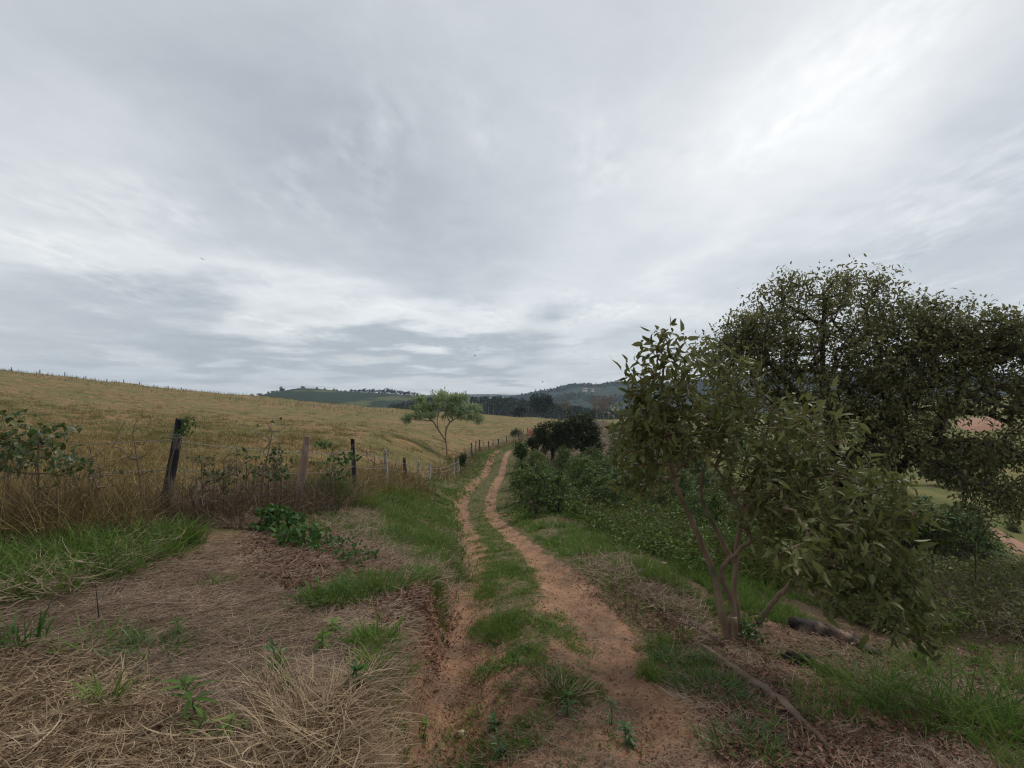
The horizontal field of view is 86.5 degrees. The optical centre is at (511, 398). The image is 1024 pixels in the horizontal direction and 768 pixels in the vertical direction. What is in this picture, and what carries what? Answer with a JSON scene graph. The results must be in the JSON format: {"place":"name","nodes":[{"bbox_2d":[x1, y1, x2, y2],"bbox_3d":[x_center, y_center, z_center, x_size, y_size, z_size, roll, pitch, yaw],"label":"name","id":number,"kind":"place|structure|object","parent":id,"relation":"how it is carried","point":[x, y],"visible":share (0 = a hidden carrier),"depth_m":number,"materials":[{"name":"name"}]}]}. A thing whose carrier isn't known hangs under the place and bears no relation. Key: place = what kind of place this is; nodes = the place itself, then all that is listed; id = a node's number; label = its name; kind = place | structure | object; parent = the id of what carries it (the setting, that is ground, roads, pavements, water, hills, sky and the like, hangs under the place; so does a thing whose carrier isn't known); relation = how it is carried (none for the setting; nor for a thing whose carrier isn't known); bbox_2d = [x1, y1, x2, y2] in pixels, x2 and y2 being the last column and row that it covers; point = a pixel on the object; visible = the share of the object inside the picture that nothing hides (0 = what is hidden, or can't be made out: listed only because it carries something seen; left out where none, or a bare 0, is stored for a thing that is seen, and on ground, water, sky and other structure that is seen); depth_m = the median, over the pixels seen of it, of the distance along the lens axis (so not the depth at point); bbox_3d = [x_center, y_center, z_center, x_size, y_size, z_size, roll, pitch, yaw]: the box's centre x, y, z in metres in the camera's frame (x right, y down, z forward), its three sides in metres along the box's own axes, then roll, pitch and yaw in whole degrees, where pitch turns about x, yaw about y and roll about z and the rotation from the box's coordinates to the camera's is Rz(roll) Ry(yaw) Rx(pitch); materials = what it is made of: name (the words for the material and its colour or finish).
{"place":"outdoors","nodes":[
{"label":"outdoors","id":0,"kind":"place"},
{"bbox_2d":[0,432,531,547],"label":"tawny grass","id":1,"kind":"structure","parent":0,"point":[400,478],"depth_m":6.85,"materials":[{"name":"plant"}]},
{"bbox_2d":[258,388,543,417],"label":"coffee hill","id":2,"kind":"structure","parent":0,"point":[367,399],"depth_m":598.34,"materials":[{"name":"plant"}]},
{"bbox_2d":[0,369,1023,767],"bbox_3d":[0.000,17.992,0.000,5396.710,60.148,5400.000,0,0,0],"label":"ground","id":3,"kind":"structure","parent":0,"point":[210,403],"depth_m":6.28,"materials":[{"name":"soil"}]},
{"bbox_2d":[0,595,72,651],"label":"grass tussock","id":4,"kind":"object","parent":3,"relation":"on","point":[39,628],"depth_m":3.74,"materials":[{"name":"green plant"}]},
{"bbox_2d":[0,424,83,506],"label":"dry weed","id":5,"kind":"object","parent":3,"relation":"on","point":[10,468],"visible":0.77,"depth_m":6.29,"materials":[{"name":"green plant"}]},
{"bbox_2d":[0,408,96,523],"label":"creeper bush","id":6,"kind":"object","parent":3,"relation":"on","point":[20,450],"visible":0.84,"depth_m":6.34,"materials":[{"name":"green plant"}]},
{"bbox_2d":[2,551,113,606],"bbox_3d":[-4.078,1.523,4.661,1.197,0.307,1.118,0,0,-18],"label":"grass tussock","id":7,"kind":"object","parent":3,"relation":"on","point":[65,580],"depth_m":4.67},
{"bbox_2d":[15,605,160,663],"bbox_3d":[-2.869,1.617,3.764,0.900,0.272,0.756,0,0,0],"label":"grass tussock","id":8,"kind":"object","parent":3,"relation":"on","point":[107,634],"depth_m":3.79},
{"bbox_2d":[57,445,123,509],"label":"dry weed","id":9,"kind":"object","parent":3,"relation":"on","point":[92,471],"visible":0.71,"depth_m":6.59,"materials":[{"name":"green plant"}]},
{"bbox_2d":[0,518,187,584],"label":"grass tussock","id":10,"kind":"object","parent":3,"relation":"on","point":[88,549],"depth_m":5.31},
{"bbox_2d":[65,662,164,709],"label":"grass tussock","id":11,"kind":"object","parent":3,"relation":"on","point":[98,689],"depth_m":3.05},
{"bbox_2d":[27,503,210,562],"bbox_3d":[-4.152,1.461,5.721,1.894,0.517,1.483,0,0,0],"label":"grass tussock","id":12,"kind":"object","parent":3,"relation":"on","point":[109,538],"depth_m":5.78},
{"bbox_2d":[109,415,152,518],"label":"dry weed","id":13,"kind":"object","parent":3,"relation":"on","point":[137,461],"visible":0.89,"depth_m":7.19,"materials":[{"name":"brown plant"}]},
{"bbox_2d":[81,620,211,672],"bbox_3d":[-2.410,1.642,3.599,0.813,0.220,0.658,0,0,0],"label":"grass tussock","id":14,"kind":"object","parent":3,"relation":"on","point":[146,643],"depth_m":3.69,"materials":[{"name":"green plant"}]},
{"bbox_2d":[158,418,183,519],"bbox_3d":[-4.642,1.055,7.397,0.345,1.578,0.184,0,0,0],"label":"fence post","id":15,"kind":"object","parent":3,"relation":"on","point":[175,455],"visible":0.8,"depth_m":7.36,"materials":[{"name":"brown wood"}]},
{"bbox_2d":[168,417,198,523],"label":"vine sprig","id":16,"kind":"object","parent":15,"relation":"attached to","point":[185,421],"visible":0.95,"depth_m":7.30,"materials":[{"name":"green plant"}]},
{"bbox_2d":[6,436,513,468],"bbox_3d":[-1.986,2.978,49.173,3.763,5.038,88.217,0,0,5],"label":"barbed wire","id":17,"kind":"object","parent":15,"relation":"attached to","point":[252,449],"visible":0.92,"depth_m":8.39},
{"bbox_2d":[3,433,522,478],"bbox_3d":[-1.994,3.322,49.174,3.721,4.956,88.218,0,0,5],"label":"barbed wire","id":18,"kind":"object","parent":15,"relation":"attached to","point":[256,474],"visible":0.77,"depth_m":9.50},
{"bbox_2d":[137,509,223,547],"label":"grass tussock","id":19,"kind":"object","parent":3,"relation":"on","point":[196,536],"depth_m":6.41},
{"bbox_2d":[157,674,220,737],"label":"leafy weed","id":20,"kind":"object","parent":3,"relation":"on","point":[189,694],"visible":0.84,"depth_m":2.87,"materials":[{"name":"green plant"}]},
{"bbox_2d":[180,705,216,740],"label":"leafy weed","id":21,"kind":"object","parent":3,"relation":"on","point":[197,722],"visible":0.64,"depth_m":2.72,"materials":[{"name":"green plant"}]},
{"bbox_2d":[181,457,227,523],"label":"dry weed","id":22,"kind":"object","parent":3,"relation":"on","point":[199,478],"visible":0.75,"depth_m":7.69,"materials":[{"name":"brown plant"}]},
{"bbox_2d":[161,486,262,521],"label":"dead grass clump","id":23,"kind":"object","parent":3,"relation":"on","point":[238,512],"visible":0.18,"depth_m":8.15,"materials":[{"name":"plant"}]},
{"bbox_2d":[189,468,240,520],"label":"dry weed","id":24,"kind":"object","parent":3,"relation":"on","point":[210,476],"visible":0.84,"depth_m":7.69,"materials":[{"name":"brown plant"}]},
{"bbox_2d":[0,625,430,767],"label":"dry straw","id":25,"kind":"object","parent":3,"relation":"on","point":[348,721],"visible":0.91,"depth_m":2.66,"materials":[{"name":"plant"}]},
{"bbox_2d":[193,455,239,523],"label":"vine","id":26,"kind":"object","parent":3,"relation":"on","point":[217,469],"visible":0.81,"depth_m":7.77,"materials":[{"name":"green plant"}]},
{"bbox_2d":[197,448,242,518],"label":"dry weed","id":27,"kind":"object","parent":3,"relation":"on","point":[224,472],"visible":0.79,"depth_m":7.89,"materials":[{"name":"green plant"}]},
{"bbox_2d":[200,711,249,753],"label":"leafy weed","id":28,"kind":"object","parent":3,"relation":"on","point":[229,720],"visible":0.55,"depth_m":2.64,"materials":[{"name":"green plant"}]},
{"bbox_2d":[189,508,272,530],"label":"dead grass clump","id":29,"kind":"object","parent":3,"relation":"on","point":[237,522],"visible":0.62,"depth_m":7.65,"materials":[{"name":"plant"}]},
{"bbox_2d":[227,447,270,511],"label":"dry weed","id":30,"kind":"object","parent":3,"relation":"on","point":[245,463],"visible":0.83,"depth_m":8.29,"materials":[{"name":"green plant"}]},
{"bbox_2d":[0,380,512,533],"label":"pasture grass","id":31,"kind":"structure","parent":3,"relation":"on","point":[118,452],"depth_m":17.82,"materials":[{"name":"plant"}]},
{"bbox_2d":[0,368,530,491],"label":"yellow green grass","id":32,"kind":"structure","parent":3,"relation":"on","point":[117,419],"depth_m":33.75,"materials":[{"name":"plant"}]},
{"bbox_2d":[241,461,290,503],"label":"dry weed","id":33,"kind":"object","parent":3,"relation":"on","point":[270,479],"visible":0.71,"depth_m":8.69,"materials":[{"name":"green plant"}]},
{"bbox_2d":[250,447,285,507],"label":"vine","id":34,"kind":"object","parent":3,"relation":"on","point":[269,458],"visible":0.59,"depth_m":8.93,"materials":[{"name":"green plant"}]},
{"bbox_2d":[251,417,286,517],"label":"dry weed","id":35,"kind":"object","parent":3,"relation":"on","point":[269,443],"visible":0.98,"depth_m":8.59,"materials":[{"name":"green plant"}]},
{"bbox_2d":[259,637,291,678],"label":"leafy weed","id":36,"kind":"object","parent":3,"relation":"on","point":[271,647],"visible":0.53,"depth_m":3.35,"materials":[{"name":"green plant"}]},
{"bbox_2d":[260,446,298,502],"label":"dry weed","id":37,"kind":"object","parent":3,"relation":"on","point":[284,471],"visible":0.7,"depth_m":8.99,"materials":[{"name":"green plant"}]},
{"bbox_2d":[248,503,332,546],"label":"creeper","id":38,"kind":"object","parent":3,"relation":"on","point":[276,513],"visible":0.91,"depth_m":7.42,"materials":[{"name":"green plant"}]},
{"bbox_2d":[294,436,309,511],"bbox_3d":[-3.850,1.454,9.888,0.339,1.534,0.160,0,0,-10],"label":"fence post","id":39,"kind":"object","parent":3,"relation":"on","point":[304,456],"visible":0.72,"depth_m":9.86,"materials":[{"name":"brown wood"}]},
{"bbox_2d":[312,626,333,652],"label":"leafy weed","id":40,"kind":"object","parent":3,"relation":"on","point":[319,638],"visible":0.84,"depth_m":3.59,"materials":[{"name":"green plant"}]},
{"bbox_2d":[291,472,357,509],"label":"grass tussock","id":41,"kind":"object","parent":3,"relation":"on","point":[336,499],"depth_m":10.96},
{"bbox_2d":[277,572,375,614],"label":"grass tussock","id":42,"kind":"object","parent":3,"relation":"on","point":[310,597],"depth_m":4.64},
{"bbox_2d":[309,448,353,510],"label":"dry weed","id":43,"kind":"object","parent":3,"relation":"on","point":[332,476],"visible":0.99,"depth_m":10.51,"materials":[{"name":"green plant"}]},
{"bbox_2d":[310,438,361,508],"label":"vine","id":44,"kind":"object","parent":3,"relation":"on","point":[321,443],"visible":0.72,"depth_m":10.89,"materials":[{"name":"green plant"}]},
{"bbox_2d":[303,534,378,564],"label":"creeper","id":45,"kind":"object","parent":3,"relation":"on","point":[340,540],"visible":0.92,"depth_m":6.42,"materials":[{"name":"green plant"}]},
{"bbox_2d":[343,662,370,687],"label":"leafy weed","id":46,"kind":"object","parent":3,"relation":"on","point":[356,668],"visible":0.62,"depth_m":2.80,"materials":[{"name":"green plant"}]},
{"bbox_2d":[345,481,391,510],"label":"grass tussock","id":47,"kind":"object","parent":3,"relation":"on","point":[370,500],"depth_m":11.99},
{"bbox_2d":[315,558,426,601],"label":"grass tussock","id":48,"kind":"object","parent":3,"relation":"on","point":[348,581],"depth_m":4.95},
{"bbox_2d":[334,605,430,676],"bbox_3d":[-0.847,1.622,3.521,0.702,0.480,0.571,0,0,0],"label":"grass tussock","id":49,"kind":"object","parent":3,"relation":"on","point":[393,632],"depth_m":3.55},
{"bbox_2d":[342,638,429,767],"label":"grass tussock","id":50,"kind":"object","parent":3,"relation":"on","point":[377,657],"depth_m":3.19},
{"bbox_2d":[381,477,424,502],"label":"grass tussock","id":51,"kind":"object","parent":3,"relation":"on","point":[403,492],"depth_m":15.53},
{"bbox_2d":[372,520,441,543],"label":"grass tussock","id":52,"kind":"object","parent":3,"relation":"on","point":[425,537],"depth_m":9.23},
{"bbox_2d":[409,528,468,561],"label":"grass tussock","id":53,"kind":"object","parent":3,"relation":"on","point":[438,544],"depth_m":8.99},
{"bbox_2d":[398,387,484,454],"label":"pasture tree","id":54,"kind":"object","parent":3,"relation":"on","point":[426,409],"visible":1,"depth_m":44.41,"materials":[{"name":"green plant"}]},
{"bbox_2d":[490,735,512,762],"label":"leafy weed","id":55,"kind":"object","parent":3,"relation":"on","point":[500,748],"visible":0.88,"depth_m":3.35,"materials":[{"name":"green plant"}]},
{"bbox_2d":[0,479,1023,767],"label":"fine straw","id":56,"kind":"object","parent":3,"relation":"on","point":[218,641],"visible":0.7,"depth_m":4.17,"materials":[{"name":"plant"}]},
{"bbox_2d":[0,523,1023,767],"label":"leaf litter","id":57,"kind":"object","parent":3,"relation":"on","point":[800,737],"visible":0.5,"depth_m":4.06,"materials":[{"name":"plant"}]},
{"bbox_2d":[0,452,1023,647],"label":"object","id":58,"kind":"object","parent":3,"relation":"on","point":[286,489],"depth_m":7.91,"materials":[{"name":"plant"}]},
{"bbox_2d":[499,467,535,506],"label":"coffee bush","id":59,"kind":"object","parent":3,"relation":"on","point":[519,471],"visible":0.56,"depth_m":23.33,"materials":[{"name":"green plant"}]},
{"bbox_2d":[504,458,531,489],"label":"coffee bush","id":60,"kind":"object","parent":3,"relation":"on","point":[521,466],"visible":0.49,"depth_m":27.95,"materials":[{"name":"green plant"}]},
{"bbox_2d":[387,395,651,419],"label":"eucalyptus forest","id":61,"kind":"object","parent":3,"relation":"on","point":[500,402],"visible":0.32,"depth_m":349.83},
{"bbox_2d":[511,438,531,468],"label":"bush","id":62,"kind":"object","parent":3,"relation":"on","point":[521,452],"visible":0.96,"depth_m":39.80,"materials":[{"name":"green plant"}]},
{"bbox_2d":[504,463,563,517],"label":"coffee bush","id":63,"kind":"object","parent":3,"relation":"on","point":[534,479],"visible":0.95,"depth_m":18.09,"materials":[{"name":"green plant"}]},
{"bbox_2d":[526,389,555,417],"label":"broad dark tree","id":64,"kind":"object","parent":3,"relation":"on","point":[540,406],"visible":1,"depth_m":213.33,"materials":[{"name":"green plant"}]},
{"bbox_2d":[531,419,577,459],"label":"dark tree","id":65,"kind":"object","parent":3,"relation":"on","point":[546,437],"visible":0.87,"depth_m":44.49,"materials":[{"name":"green plant"}]},
{"bbox_2d":[533,472,579,513],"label":"coffee bush","id":66,"kind":"object","parent":3,"relation":"on","point":[558,484],"visible":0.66,"depth_m":18.72,"materials":[{"name":"green plant"}]},
{"bbox_2d":[534,468,584,503],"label":"coffee bush","id":67,"kind":"object","parent":3,"relation":"on","point":[557,471],"visible":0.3,"depth_m":20.87,"materials":[{"name":"green plant"}]},
{"bbox_2d":[522,661,602,710],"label":"dry grass clump","id":68,"kind":"object","parent":3,"relation":"on","point":[557,689],"visible":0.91,"depth_m":3.97,"materials":[{"name":"plant"}]},
{"bbox_2d":[552,444,573,469],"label":"coffee bush","id":69,"kind":"object","parent":3,"relation":"on","point":[568,452],"visible":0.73,"depth_m":37.46,"materials":[{"name":"green plant"}]},
{"bbox_2d":[553,687,581,720],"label":"leafy weed","id":70,"kind":"object","parent":3,"relation":"on","point":[568,693],"visible":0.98,"depth_m":3.69,"materials":[{"name":"green plant"}]},
{"bbox_2d":[552,409,605,456],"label":"dark tree","id":71,"kind":"object","parent":3,"relation":"on","point":[585,424],"visible":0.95,"depth_m":43.59,"materials":[{"name":"green plant"}]},
{"bbox_2d":[575,465,599,493],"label":"coffee bush","id":72,"kind":"object","parent":3,"relation":"on","point":[589,477],"visible":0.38,"depth_m":24.44,"materials":[{"name":"green plant"}]},
{"bbox_2d":[571,455,606,490],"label":"coffee bush","id":73,"kind":"object","parent":3,"relation":"on","point":[586,461],"visible":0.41,"depth_m":27.06,"materials":[{"name":"green plant"}]},
{"bbox_2d":[581,474,623,501],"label":"coffee bush","id":74,"kind":"object","parent":3,"relation":"on","point":[599,484],"visible":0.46,"depth_m":21.45,"materials":[{"name":"green plant"}]},
{"bbox_2d":[599,695,620,731],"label":"leafy weed","id":75,"kind":"object","parent":3,"relation":"on","point":[611,707],"visible":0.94,"depth_m":3.64,"materials":[{"name":"green plant"}]},
{"bbox_2d":[590,471,637,509],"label":"coffee bush","id":76,"kind":"object","parent":3,"relation":"on","point":[612,495],"visible":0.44,"depth_m":20.29,"materials":[{"name":"green plant"}]},
{"bbox_2d":[614,719,640,750],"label":"leafy weed","id":77,"kind":"object","parent":3,"relation":"on","point":[625,725],"visible":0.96,"depth_m":3.43,"materials":[{"name":"green plant"}]},
{"bbox_2d":[644,484,676,508],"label":"coffee bush","id":78,"kind":"object","parent":3,"relation":"on","point":[662,495],"visible":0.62,"depth_m":20.79,"materials":[{"name":"green plant"}]},
{"bbox_2d":[640,638,719,668],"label":"grass tussock","id":79,"kind":"object","parent":3,"relation":"on","point":[674,652],"depth_m":4.70,"materials":[{"name":"green plant"}]},
{"bbox_2d":[666,472,697,502],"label":"coffee bush","id":80,"kind":"object","parent":3,"relation":"on","point":[681,481],"visible":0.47,"depth_m":23.89,"materials":[{"name":"green plant"}]},
{"bbox_2d":[679,492,717,522],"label":"coffee bush","id":81,"kind":"object","parent":3,"relation":"on","point":[696,494],"visible":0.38,"depth_m":18.14,"materials":[{"name":"green plant"}]},
{"bbox_2d":[689,468,717,495],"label":"coffee bush","id":82,"kind":"object","parent":3,"relation":"on","point":[706,477],"visible":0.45,"depth_m":27.01,"materials":[{"name":"green plant"}]},
{"bbox_2d":[657,662,766,707],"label":"grass tussock","id":83,"kind":"object","parent":3,"relation":"on","point":[709,677],"depth_m":4.16,"materials":[{"name":"green plant"}]},
{"bbox_2d":[691,490,737,527],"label":"coffee bush","id":84,"kind":"object","parent":3,"relation":"on","point":[715,497],"visible":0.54,"depth_m":16.54,"materials":[{"name":"green plant"}]},
{"bbox_2d":[678,705,793,766],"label":"grass tussock","id":85,"kind":"object","parent":3,"relation":"on","point":[739,726],"depth_m":3.42,"materials":[{"name":"green plant"}]},
{"bbox_2d":[699,642,828,746],"bbox_3d":[1.930,2.261,4.298,0.147,0.171,1.728,0,0,-8],"label":"fallen log","id":86,"kind":"object","parent":3,"relation":"on","point":[792,709],"visible":0.73,"depth_m":4.06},
{"bbox_2d":[542,453,1023,641],"bbox_3d":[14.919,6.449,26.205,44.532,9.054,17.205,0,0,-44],"label":"leafy undergrowth","id":87,"kind":"object","parent":3,"relation":"on","point":[671,544],"visible":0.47,"depth_m":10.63,"materials":[{"name":"green plant"}]},
{"bbox_2d":[604,317,965,668],"bbox_3d":[2.359,0.933,4.995,2.327,3.385,2.597,0,0,-35],"label":"tree","id":88,"kind":"object","parent":3,"relation":"on","point":[836,536],"visible":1,"depth_m":4.96,"materials":[{"name":"green plant"}]},
{"bbox_2d":[781,650,833,674],"bbox_3d":[2.743,2.466,5.034,0.434,0.198,0.227,0,0,36],"label":"charred log","id":89,"kind":"object","parent":3,"relation":"on","point":[789,653],"visible":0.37,"depth_m":5.05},
{"bbox_2d":[788,617,881,656],"bbox_3d":[3.691,2.703,6.199,0.947,0.268,0.481,0,0,44],"label":"charred log","id":90,"kind":"object","parent":3,"relation":"on","point":[819,628],"visible":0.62,"depth_m":6.26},
{"bbox_2d":[687,253,1023,562],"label":"tree","id":91,"kind":"object","parent":3,"relation":"on","point":[929,345],"visible":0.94,"depth_m":11.77,"materials":[{"name":"green plant"}]},
{"bbox_2d":[777,629,978,718],"bbox_3d":[3.018,2.300,4.629,1.447,0.517,1.232,0,0,0],"label":"grass tussock","id":92,"kind":"object","parent":3,"relation":"on","point":[893,677],"depth_m":4.65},
{"bbox_2d":[876,500,965,562],"bbox_3d":[14.481,4.955,20.152,3.858,2.682,3.370,0,0,-7],"label":"coffee bush","id":93,"kind":"object","parent":3,"relation":"on","point":[923,532],"visible":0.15,"depth_m":19.57,"materials":[{"name":"green plant"}]},
{"bbox_2d":[821,644,1023,763],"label":"grass tussock","id":94,"kind":"object","parent":3,"relation":"on","point":[941,718],"depth_m":4.12,"materials":[{"name":"plant"}]},
{"bbox_2d":[854,633,1004,682],"bbox_3d":[4.014,2.508,5.377,1.239,0.472,1.198,0,0,0],"label":"grass tussock","id":95,"kind":"object","parent":3,"relation":"on","point":[915,660],"depth_m":5.33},
{"bbox_2d":[897,508,991,566],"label":"coffee bush","id":96,"kind":"object","parent":3,"relation":"on","point":[946,533],"visible":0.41,"depth_m":19.24,"materials":[{"name":"green plant"}]},
{"bbox_2d":[918,453,974,486],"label":"valley tree","id":97,"kind":"object","parent":3,"relation":"on","point":[926,477],"visible":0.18,"depth_m":65.60,"materials":[{"name":"green plant"}]},
{"bbox_2d":[876,653,1023,755],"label":"grass tussock","id":98,"kind":"object","parent":3,"relation":"on","point":[981,712],"depth_m":4.09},
{"bbox_2d":[916,502,1023,570],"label":"coffee bush","id":99,"kind":"object","parent":3,"relation":"on","point":[971,537],"visible":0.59,"depth_m":19.04,"materials":[{"name":"green plant"}]},
{"bbox_2d":[954,528,1013,565],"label":"coffee bush","id":100,"kind":"object","parent":3,"relation":"on","point":[987,551],"visible":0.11,"depth_m":23.39,"materials":[{"name":"green plant"}]},
{"bbox_2d":[0,440,1023,767],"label":"short grass","id":101,"kind":"structure","parent":0,"point":[574,546],"depth_m":5.55,"materials":[{"name":"plant"}]},
{"bbox_2d":[0,0,1023,395],"label":"sky","id":102,"kind":"structure","parent":0,"point":[371,194],"materials":[{"name":"grey"}]},
{"bbox_2d":[405,518,740,767],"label":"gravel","id":103,"kind":"structure","parent":0,"point":[638,751],"depth_m":3.89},
{"bbox_2d":[514,373,1006,415],"bbox_3d":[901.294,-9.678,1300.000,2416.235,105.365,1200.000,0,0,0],"label":"forested mountain","id":104,"kind":"structure","parent":0,"point":[607,391],"depth_m":986.71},
{"bbox_2d":[490,369,1022,405],"bbox_3d":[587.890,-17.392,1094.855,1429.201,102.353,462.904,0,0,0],"label":"mountain woods","id":105,"kind":"object","parent":104,"relation":"on","point":[562,398],"visible":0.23,"depth_m":1029.00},
{"bbox_2d":[953,417,1002,431],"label":"red earth slope","id":106,"kind":"structure","parent":0,"point":[979,427],"depth_m":113.29,"materials":[{"name":"soil"}]},
{"bbox_2d":[988,527,1023,554],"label":"dirt road","id":107,"kind":"structure","parent":0,"point":[1019,545],"depth_m":42.45,"materials":[{"name":"red soil"}]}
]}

